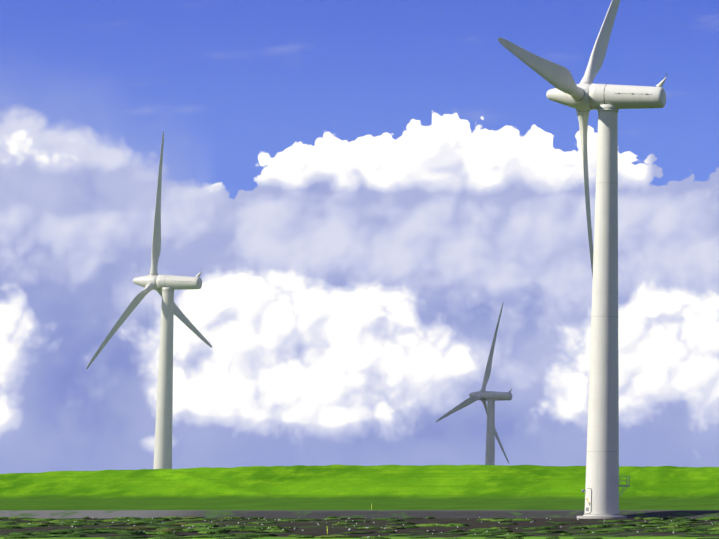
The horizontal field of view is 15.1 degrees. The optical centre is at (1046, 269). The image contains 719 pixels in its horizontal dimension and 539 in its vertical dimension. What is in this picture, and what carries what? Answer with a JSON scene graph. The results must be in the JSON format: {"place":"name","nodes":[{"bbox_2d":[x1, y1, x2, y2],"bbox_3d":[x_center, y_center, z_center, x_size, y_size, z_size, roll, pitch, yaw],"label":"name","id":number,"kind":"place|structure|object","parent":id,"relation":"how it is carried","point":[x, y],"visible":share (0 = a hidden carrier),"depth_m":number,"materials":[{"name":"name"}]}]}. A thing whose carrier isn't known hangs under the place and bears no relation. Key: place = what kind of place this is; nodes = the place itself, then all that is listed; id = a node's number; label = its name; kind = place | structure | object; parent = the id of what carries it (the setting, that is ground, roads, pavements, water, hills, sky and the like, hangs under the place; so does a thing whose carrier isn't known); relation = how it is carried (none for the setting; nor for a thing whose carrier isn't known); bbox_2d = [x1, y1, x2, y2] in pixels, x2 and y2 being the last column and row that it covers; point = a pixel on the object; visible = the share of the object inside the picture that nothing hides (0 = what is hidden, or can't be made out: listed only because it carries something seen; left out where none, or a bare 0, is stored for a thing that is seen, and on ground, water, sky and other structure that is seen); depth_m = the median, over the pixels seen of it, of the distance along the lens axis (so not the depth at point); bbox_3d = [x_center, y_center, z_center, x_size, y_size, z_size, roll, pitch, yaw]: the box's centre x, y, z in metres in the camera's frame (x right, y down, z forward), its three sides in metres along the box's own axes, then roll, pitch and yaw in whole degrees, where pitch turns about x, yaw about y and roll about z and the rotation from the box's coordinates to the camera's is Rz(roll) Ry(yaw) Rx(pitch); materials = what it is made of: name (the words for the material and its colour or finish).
{"place":"outdoors","nodes":[
{"label":"outdoors","id":0,"kind":"place"},
{"bbox_2d":[0,465,718,538],"bbox_3d":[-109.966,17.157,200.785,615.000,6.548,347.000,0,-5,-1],"label":"grass field","id":1,"kind":"structure","parent":0,"point":[469,495],"depth_m":328.25,"materials":[{"name":"green plant"}]},
{"bbox_2d":[0,516,718,538],"bbox_3d":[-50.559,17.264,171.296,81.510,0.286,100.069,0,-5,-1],"label":"field weeds","id":2,"kind":"object","parent":1,"relation":"on","point":[162,532],"visible":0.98,"depth_m":153.90,"materials":[{"name":"green plant"}]},
{"bbox_2d":[498,0,666,518],"bbox_3d":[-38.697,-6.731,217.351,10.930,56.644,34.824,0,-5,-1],"label":"wind turbine","id":3,"kind":"object","parent":1,"relation":"on","point":[584,96],"visible":0.98,"depth_m":220.84,"materials":[{"name":"paint"}]},
{"bbox_2d":[0,0,718,473],"label":"sky","id":4,"kind":"structure","parent":0,"point":[359,191],"materials":[{"name":"blue"}]},
{"label":"ground","id":5,"kind":"structure","parent":0,"visible":0},
{"bbox_2d":[86,131,211,468],"bbox_3d":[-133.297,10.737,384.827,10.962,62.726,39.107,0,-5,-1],"label":"wind turbine","id":6,"kind":"object","parent":5,"relation":"on","point":[165,371],"depth_m":382.16,"materials":[{"name":"paint"}]},
{"bbox_2d":[436,304,511,464],"bbox_3d":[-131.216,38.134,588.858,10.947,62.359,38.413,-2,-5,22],"label":"wind turbine","id":7,"kind":"object","parent":5,"relation":"on","point":[489,398],"depth_m":591.18,"materials":[{"name":"paint"}]}
]}

